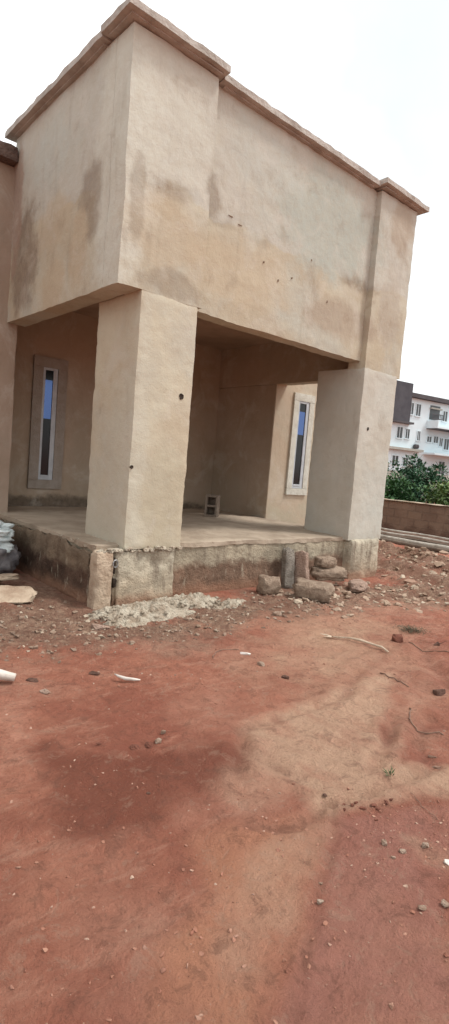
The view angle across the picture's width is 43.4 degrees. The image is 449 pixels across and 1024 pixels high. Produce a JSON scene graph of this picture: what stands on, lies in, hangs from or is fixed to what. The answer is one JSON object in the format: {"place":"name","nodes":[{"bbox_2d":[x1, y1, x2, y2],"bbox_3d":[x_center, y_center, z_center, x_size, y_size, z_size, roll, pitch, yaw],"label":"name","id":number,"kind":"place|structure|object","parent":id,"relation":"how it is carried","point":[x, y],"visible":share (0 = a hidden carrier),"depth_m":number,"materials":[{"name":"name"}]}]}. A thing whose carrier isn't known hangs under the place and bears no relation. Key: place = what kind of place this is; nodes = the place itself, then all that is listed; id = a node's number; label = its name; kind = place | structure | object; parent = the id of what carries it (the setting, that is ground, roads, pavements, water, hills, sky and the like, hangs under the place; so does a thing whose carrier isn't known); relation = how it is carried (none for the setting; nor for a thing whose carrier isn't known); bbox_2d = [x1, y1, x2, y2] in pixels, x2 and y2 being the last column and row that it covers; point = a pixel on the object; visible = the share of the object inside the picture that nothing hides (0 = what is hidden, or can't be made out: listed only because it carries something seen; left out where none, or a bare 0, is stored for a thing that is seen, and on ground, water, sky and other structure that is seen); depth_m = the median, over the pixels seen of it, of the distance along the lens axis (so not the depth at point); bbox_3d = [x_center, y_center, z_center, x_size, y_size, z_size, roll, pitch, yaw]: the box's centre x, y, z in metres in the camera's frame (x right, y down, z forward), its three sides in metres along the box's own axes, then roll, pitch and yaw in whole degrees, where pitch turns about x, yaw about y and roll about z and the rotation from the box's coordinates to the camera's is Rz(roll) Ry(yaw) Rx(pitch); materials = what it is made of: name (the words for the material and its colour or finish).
{"place":"outdoors","nodes":[
{"label":"outdoors","id":0,"kind":"place"},
{"bbox_2d":[0,502,448,1023],"bbox_3d":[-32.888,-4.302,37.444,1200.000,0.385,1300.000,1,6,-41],"label":"ground","id":1,"kind":"structure","parent":0,"point":[251,738],"depth_m":2.62,"materials":[{"name":"soil"}]},
{"bbox_2d":[0,669,15,680],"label":"plastic pipe","id":2,"kind":"object","parent":1,"relation":"on","point":[7,675],"visible":1,"depth_m":3.86,"materials":[{"name":"white plastic"}]},
{"bbox_2d":[0,573,18,581],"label":"mortar slab","id":3,"kind":"object","parent":1,"relation":"on","point":[8,576],"depth_m":6.33,"materials":[{"name":"concrete"}]},
{"bbox_2d":[0,542,20,573],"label":"sack","id":4,"kind":"object","parent":1,"relation":"on","point":[9,562],"visible":0.73,"depth_m":6.88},
{"bbox_2d":[0,520,14,552],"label":"plastic sheet","id":5,"kind":"object","parent":4,"relation":"on","point":[6,533],"visible":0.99,"depth_m":6.87,"materials":[{"name":"white plastic"}]},
{"bbox_2d":[0,585,37,603],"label":"mortar slab","id":6,"kind":"object","parent":1,"relation":"on","point":[17,594],"depth_m":5.79,"materials":[{"name":"concrete"}]},
{"bbox_2d":[25,678,38,681],"bbox_3d":[-1.349,1.184,3.981,0.087,0.022,0.053,6,5,13],"label":"stone","id":7,"kind":"object","parent":1,"relation":"on","point":[32,679],"visible":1,"depth_m":3.97,"materials":[{"name":"brown stone"}]},
{"bbox_2d":[39,689,49,693],"bbox_3d":[-1.211,1.216,3.812,0.061,0.028,0.080,1,6,-41],"label":"stone","id":8,"kind":"object","parent":1,"relation":"on","point":[44,691],"visible":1,"depth_m":3.80,"materials":[{"name":"grey stone"}]},
{"bbox_2d":[89,671,99,674],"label":"stone","id":9,"kind":"object","parent":1,"relation":"on","point":[93,673],"visible":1,"depth_m":4.18,"materials":[{"name":"brown stone"}]},
{"bbox_2d":[91,623,109,630],"bbox_3d":[-1.169,1.085,5.284,0.190,0.067,0.099,6,5,16],"label":"stone","id":10,"kind":"object","parent":1,"relation":"on","point":[97,627],"visible":0.89,"depth_m":5.26,"materials":[{"name":"beige stone"}]},
{"bbox_2d":[114,674,139,680],"bbox_3d":[-0.712,1.196,4.074,0.211,0.025,0.055,6,5,16],"label":"plastic scrap","id":11,"kind":"object","parent":1,"relation":"on","point":[127,678],"visible":1,"depth_m":4.05,"materials":[{"name":"white plastic"}]},
{"bbox_2d":[129,744,139,749],"bbox_3d":[-0.497,1.302,3.127,0.060,0.025,0.031,3,5,-17],"label":"stone","id":12,"kind":"object","parent":1,"relation":"on","point":[134,747],"visible":1,"depth_m":3.12,"materials":[{"name":"brown stone"}]},
{"bbox_2d":[144,741,152,747],"bbox_3d":[-0.427,1.312,3.158,0.049,0.063,0.052,6,5,10],"label":"stone","id":13,"kind":"object","parent":1,"relation":"on","point":[148,744],"visible":0.99,"depth_m":3.16,"materials":[{"name":"brown stone"}]},
{"bbox_2d":[155,738,161,743],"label":"stone","id":14,"kind":"object","parent":1,"relation":"on","point":[158,740],"visible":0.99,"depth_m":3.21,"materials":[{"name":"beige stone"}]},
{"bbox_2d":[87,592,245,627],"bbox_3d":[-0.595,1.035,6.224,2.095,0.198,0.728,0,7,-45],"label":"mortar heap","id":15,"kind":"object","parent":1,"relation":"on","point":[137,613],"visible":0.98,"depth_m":5.93,"materials":[{"name":"grey concrete"}]},
{"bbox_2d":[0,591,344,662],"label":"rubble","id":16,"kind":"object","parent":1,"relation":"on","point":[11,640],"visible":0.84,"depth_m":5.43,"materials":[{"name":"stone"}]},
{"bbox_2d":[0,0,429,609],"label":"house","id":17,"kind":"structure","parent":1,"relation":"on","point":[204,268],"depth_m":7.19,"materials":[{"name":"paint"}]},
{"bbox_2d":[27,355,68,488],"bbox_3d":[-3.008,-1.499,9.616,0.602,2.210,0.061,1,6,-41],"label":"window","id":18,"kind":"structure","parent":17,"relation":"in","point":[50,375],"depth_m":9.60,"materials":[{"name":"paint"}]},
{"bbox_2d":[204,494,219,516],"bbox_3d":[-0.226,-0.116,10.434,0.230,0.400,0.230,6,5,10],"label":"hollow block","id":19,"kind":"object","parent":17,"relation":"on","point":[212,504],"depth_m":10.36,"materials":[{"name":"grey concrete"}]},
{"bbox_2d":[285,392,315,494],"bbox_3d":[1.523,-1.350,11.366,0.622,2.021,0.060,1,6,-41],"label":"window","id":20,"kind":"structure","parent":17,"relation":"in","point":[297,474],"depth_m":11.36,"materials":[{"name":"white metal"}]},
{"bbox_2d":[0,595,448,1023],"bbox_3d":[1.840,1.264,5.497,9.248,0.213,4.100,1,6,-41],"label":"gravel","id":21,"kind":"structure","parent":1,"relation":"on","point":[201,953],"depth_m":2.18,"materials":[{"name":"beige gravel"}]},
{"bbox_2d":[212,649,238,657],"bbox_3d":[-0.017,1.210,4.876,0.092,0.026,0.404,8,6,34],"label":"twig","id":22,"kind":"object","parent":1,"relation":"on","point":[224,649],"visible":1,"depth_m":4.93,"materials":[{"name":"brown wood"}]},
{"bbox_2d":[257,661,264,665],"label":"stone","id":23,"kind":"object","parent":1,"relation":"on","point":[260,663],"visible":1,"depth_m":4.56,"materials":[{"name":"grey stone"}]},
{"bbox_2d":[256,574,280,594],"bbox_3d":[0.581,0.947,7.355,0.290,0.239,0.219,2,5,-26],"label":"broken block","id":24,"kind":"object","parent":1,"relation":"on","point":[267,584],"depth_m":7.28,"materials":[{"name":"beige concrete"}]},
{"bbox_2d":[272,611,281,615],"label":"stone","id":25,"kind":"object","parent":1,"relation":"on","point":[277,613],"visible":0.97,"depth_m":6.23,"materials":[{"name":"beige stone"}]},
{"bbox_2d":[281,547,294,588],"bbox_3d":[0.872,0.794,7.831,0.149,0.629,0.241,3,5,-17],"label":"broken block","id":26,"kind":"object","parent":1,"relation":"on","point":[288,568],"depth_m":7.76,"materials":[{"name":"grey concrete"}]},
{"bbox_2d":[294,550,308,582],"bbox_3d":[1.060,0.827,7.822,0.278,0.609,0.118,8,6,36],"label":"broken block","id":27,"kind":"object","parent":1,"relation":"on","point":[301,563],"depth_m":7.77,"materials":[{"name":"brown concrete"}]},
{"bbox_2d":[292,577,334,603],"bbox_3d":[1.129,0.998,7.216,0.559,0.250,0.306,6,5,18],"label":"broken block","id":28,"kind":"object","parent":1,"relation":"on","point":[321,591],"depth_m":7.11,"materials":[{"name":"beige concrete"}]},
{"bbox_2d":[317,899,323,904],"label":"stone","id":29,"kind":"object","parent":1,"relation":"on","point":[320,901],"visible":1,"depth_m":2.13,"materials":[{"name":"beige stone"}]},
{"bbox_2d":[310,565,347,581],"bbox_3d":[1.489,0.875,8.132,0.588,0.206,0.305,4,5,-11],"label":"broken block","id":30,"kind":"object","parent":1,"relation":"on","point":[337,573],"depth_m":8.01,"materials":[{"name":"beige concrete"}]},
{"bbox_2d":[314,556,336,568],"bbox_3d":[1.448,0.721,8.139,0.337,0.188,0.281,1,6,-41],"label":"broken block","id":31,"kind":"object","parent":30,"relation":"on","point":[328,562],"depth_m":8.04,"materials":[{"name":"beige concrete"}]},
{"bbox_2d":[320,633,388,652],"bbox_3d":[1.244,1.240,5.423,0.715,0.055,0.158,8,6,32],"label":"stick","id":32,"kind":"object","parent":1,"relation":"on","point":[364,641],"visible":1,"depth_m":5.42,"materials":[{"name":"brown wood"}]},
{"bbox_2d":[263,544,448,618],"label":"rubble","id":33,"kind":"object","parent":1,"relation":"on","point":[347,593],"visible":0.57,"depth_m":7.68,"materials":[{"name":"beige stone"}]},
{"bbox_2d":[348,579,367,592],"bbox_3d":[1.889,1.041,8.008,0.277,0.141,0.575,6,5,15],"label":"broken block","id":34,"kind":"object","parent":1,"relation":"on","point":[357,585],"depth_m":7.82,"materials":[{"name":"beige concrete"}]},
{"bbox_2d":[381,839,386,845],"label":"stone","id":35,"kind":"object","parent":1,"relation":"on","point":[384,842],"visible":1,"depth_m":2.46,"materials":[{"name":"beige stone"}]},
{"bbox_2d":[382,766,395,776],"bbox_3d":[0.878,1.379,3.002,0.067,0.065,0.084,5,5,-1],"label":"weed","id":36,"kind":"object","parent":1,"relation":"on","point":[390,773],"visible":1,"depth_m":3.00,"materials":[{"name":"green plant"}]},
{"bbox_2d":[380,672,408,686],"bbox_3d":[1.363,1.336,4.514,0.036,0.030,0.292,2,6,-33],"label":"twig","id":37,"kind":"object","parent":1,"relation":"on","point":[395,679],"visible":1,"depth_m":4.52,"materials":[{"name":"brown wood"}]},
{"bbox_2d":[390,634,402,642],"bbox_3d":[1.706,1.273,5.583,0.141,0.152,0.092,4,5,-11],"label":"clod","id":38,"kind":"object","parent":1,"relation":"on","point":[397,638],"visible":0.83,"depth_m":5.55,"materials":[{"name":"red soil"}]},
{"bbox_2d":[399,849,406,853],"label":"stone","id":39,"kind":"object","parent":1,"relation":"on","point":[402,851],"visible":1,"depth_m":2.42,"materials":[{"name":"beige stone"}]},
{"bbox_2d":[386,459,425,499],"bbox_3d":[7.947,-1.046,25.128,2.302,2.580,2.701,6,5,15],"label":"bush","id":40,"kind":"object","parent":1,"relation":"on","point":[397,468],"visible":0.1,"depth_m":24.69,"materials":[{"name":"green plant"}]},
{"bbox_2d":[384,472,435,503],"bbox_3d":[5.868,-0.435,19.259,1.917,1.996,2.558,1,6,-41],"label":"bush","id":41,"kind":"object","parent":1,"relation":"on","point":[391,490],"visible":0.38,"depth_m":19.23,"materials":[{"name":"green plant"}]},
{"bbox_2d":[393,622,430,635],"bbox_3d":[2.026,1.248,6.063,0.394,0.069,0.485,1,6,-41],"label":"weed","id":42,"kind":"object","parent":1,"relation":"on","point":[408,628],"visible":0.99,"depth_m":6.05,"materials":[{"name":"green plant"}]},
{"bbox_2d":[377,539,448,584],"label":"rubble","id":43,"kind":"object","parent":1,"relation":"on","point":[437,563],"visible":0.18,"depth_m":10.08,"materials":[{"name":"beige stone"}]},
{"bbox_2d":[379,538,448,552],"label":"pole","id":44,"kind":"object","parent":1,"relation":"on","point":[434,549],"visible":0.26,"depth_m":13.37,"materials":[{"name":"grey metal"}]},
{"bbox_2d":[380,534,448,549],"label":"pole","id":45,"kind":"object","parent":1,"relation":"on","point":[416,542],"visible":0.28,"depth_m":13.56,"materials":[{"name":"grey metal"}]},
{"bbox_2d":[381,498,448,537],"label":"boundary wall","id":46,"kind":"structure","parent":1,"relation":"on","point":[423,518],"depth_m":16.60,"materials":[{"name":"paint"}]},
{"bbox_2d":[381,531,448,544],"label":"pole","id":47,"kind":"object","parent":1,"relation":"on","point":[419,537],"visible":0.38,"depth_m":14.86,"materials":[{"name":"grey metal"}]},
{"bbox_2d":[387,463,448,495],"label":"fence wall","id":48,"kind":"structure","parent":1,"relation":"on","point":[415,472],"depth_m":46.37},
{"bbox_2d":[415,902,426,910],"bbox_3d":[0.736,1.479,2.117,0.046,0.027,0.020,5,5,4],"label":"stone","id":49,"kind":"object","parent":1,"relation":"on","point":[422,907],"visible":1,"depth_m":2.11,"materials":[{"name":"beige stone"}]},
{"bbox_2d":[397,452,447,502],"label":"bush","id":50,"kind":"object","parent":1,"relation":"on","point":[417,476],"visible":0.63,"depth_m":21.88,"materials":[{"name":"green plant"}]},
{"bbox_2d":[422,842,428,847],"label":"stone","id":51,"kind":"object","parent":1,"relation":"on","point":[425,844],"visible":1,"depth_m":2.46,"materials":[{"name":"beige stone"}]},
{"bbox_2d":[409,708,443,734],"bbox_3d":[1.286,1.395,3.767,0.134,0.040,0.412,4,5,-12],"label":"twig","id":52,"kind":"object","parent":1,"relation":"on","point":[416,727],"visible":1,"depth_m":3.65,"materials":[{"name":"brown wood"}]},
{"bbox_2d":[408,642,448,651],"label":"twig","id":53,"kind":"object","parent":1,"relation":"on","point":[425,651],"visible":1,"depth_m":5.37,"materials":[{"name":"brown wood"}]},
{"bbox_2d":[421,481,448,505],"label":"bush","id":54,"kind":"object","parent":1,"relation":"on","point":[442,496],"visible":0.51,"depth_m":18.22,"materials":[{"name":"green plant"}]},
{"bbox_2d":[433,689,445,695],"bbox_3d":[1.636,1.371,4.288,0.104,0.051,0.068,4,5,-4],"label":"stone","id":55,"kind":"object","parent":1,"relation":"on","point":[438,692],"visible":0.99,"depth_m":4.27,"materials":[{"name":"brown stone"}]},
{"bbox_2d":[441,899,448,907],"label":"stone","id":56,"kind":"object","parent":1,"relation":"on","point":[444,903],"visible":1,"depth_m":2.13,"materials":[{"name":"beige stone"}]},
{"bbox_2d":[0,0,448,399],"label":"sky","id":57,"kind":"structure","parent":0,"point":[369,79],"materials":[{"name":"white"}]},
{"bbox_2d":[334,789,448,875],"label":"gravel","id":58,"kind":"structure","parent":0,"point":[398,824],"depth_m":2.65,"materials":[{"name":"beige gravel"}]},
{"bbox_2d":[388,380,448,475],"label":"apartment block","id":59,"kind":"structure","parent":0,"point":[420,425],"depth_m":61.13,"materials":[{"name":"white paint"}]},
{"bbox_2d":[391,455,398,464],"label":"window","id":60,"kind":"structure","parent":59,"relation":"in","point":[394,457],"depth_m":59.96,"materials":[{"name":"white glass"}]},
{"bbox_2d":[395,426,403,438],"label":"window","id":61,"kind":"structure","parent":59,"relation":"in","point":[399,432],"depth_m":59.87,"materials":[{"name":"white glass"}]},
{"bbox_2d":[404,428,410,439],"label":"window","id":62,"kind":"structure","parent":59,"relation":"in","point":[407,431],"depth_m":60.48,"materials":[{"name":"white glass"}]},
{"bbox_2d":[410,402,414,415],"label":"window","id":63,"kind":"structure","parent":59,"relation":"in","point":[412,405],"depth_m":60.48,"materials":[{"name":"white glass"}]},
{"bbox_2d":[414,403,421,416],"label":"window","id":64,"kind":"structure","parent":59,"relation":"in","point":[418,406],"depth_m":60.95,"materials":[{"name":"white glass"}]},
{"bbox_2d":[416,430,420,441],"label":"window","id":65,"kind":"structure","parent":59,"relation":"in","point":[418,435],"depth_m":61.41,"materials":[{"name":"white glass"}]},
{"bbox_2d":[426,435,431,442],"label":"window","id":66,"kind":"structure","parent":59,"relation":"in","point":[429,438],"depth_m":62.34,"materials":[{"name":"white glass"}]},
{"bbox_2d":[433,436,438,443],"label":"window","id":67,"kind":"structure","parent":59,"relation":"in","point":[435,438],"depth_m":62.93,"materials":[{"name":"white glass"}]},
{"bbox_2d":[438,437,443,446],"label":"window","id":68,"kind":"structure","parent":59,"relation":"in","point":[440,439],"depth_m":63.39,"materials":[{"name":"white glass"}]},
{"bbox_2d":[438,461,445,474],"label":"window","id":69,"kind":"structure","parent":59,"relation":"in","point":[439,462],"depth_m":63.97,"materials":[{"name":"white glass"}]},
{"bbox_2d":[441,410,447,422],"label":"window","id":70,"kind":"structure","parent":59,"relation":"in","point":[445,413],"depth_m":63.28,"materials":[{"name":"white glass"}]},
{"bbox_2d":[442,438,448,450],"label":"window","id":71,"kind":"structure","parent":59,"relation":"in","point":[446,441],"depth_m":63.89,"materials":[{"name":"white glass"}]},
{"bbox_3d":[3.664,0.595,16.170,1.678,0.119,0.160,1,6,-41],"label":"bearer","id":72,"kind":"object","parent":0,"visible":0},
{"bbox_2d":[381,533,448,545],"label":"pole","id":73,"kind":"object","parent":72,"relation":"on","point":[420,540],"visible":0.3,"depth_m":14.48,"materials":[{"name":"grey metal"}]},
{"bbox_2d":[381,530,448,541],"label":"pole","id":74,"kind":"object","parent":72,"relation":"on","point":[416,535],"visible":0.12,"depth_m":15.35,"materials":[{"name":"metal"}]},
{"bbox_2d":[381,527,448,540],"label":"pole","id":75,"kind":"object","parent":74,"relation":"on","point":[413,533],"visible":0.48,"depth_m":15.21,"materials":[{"name":"grey metal"}]}
]}

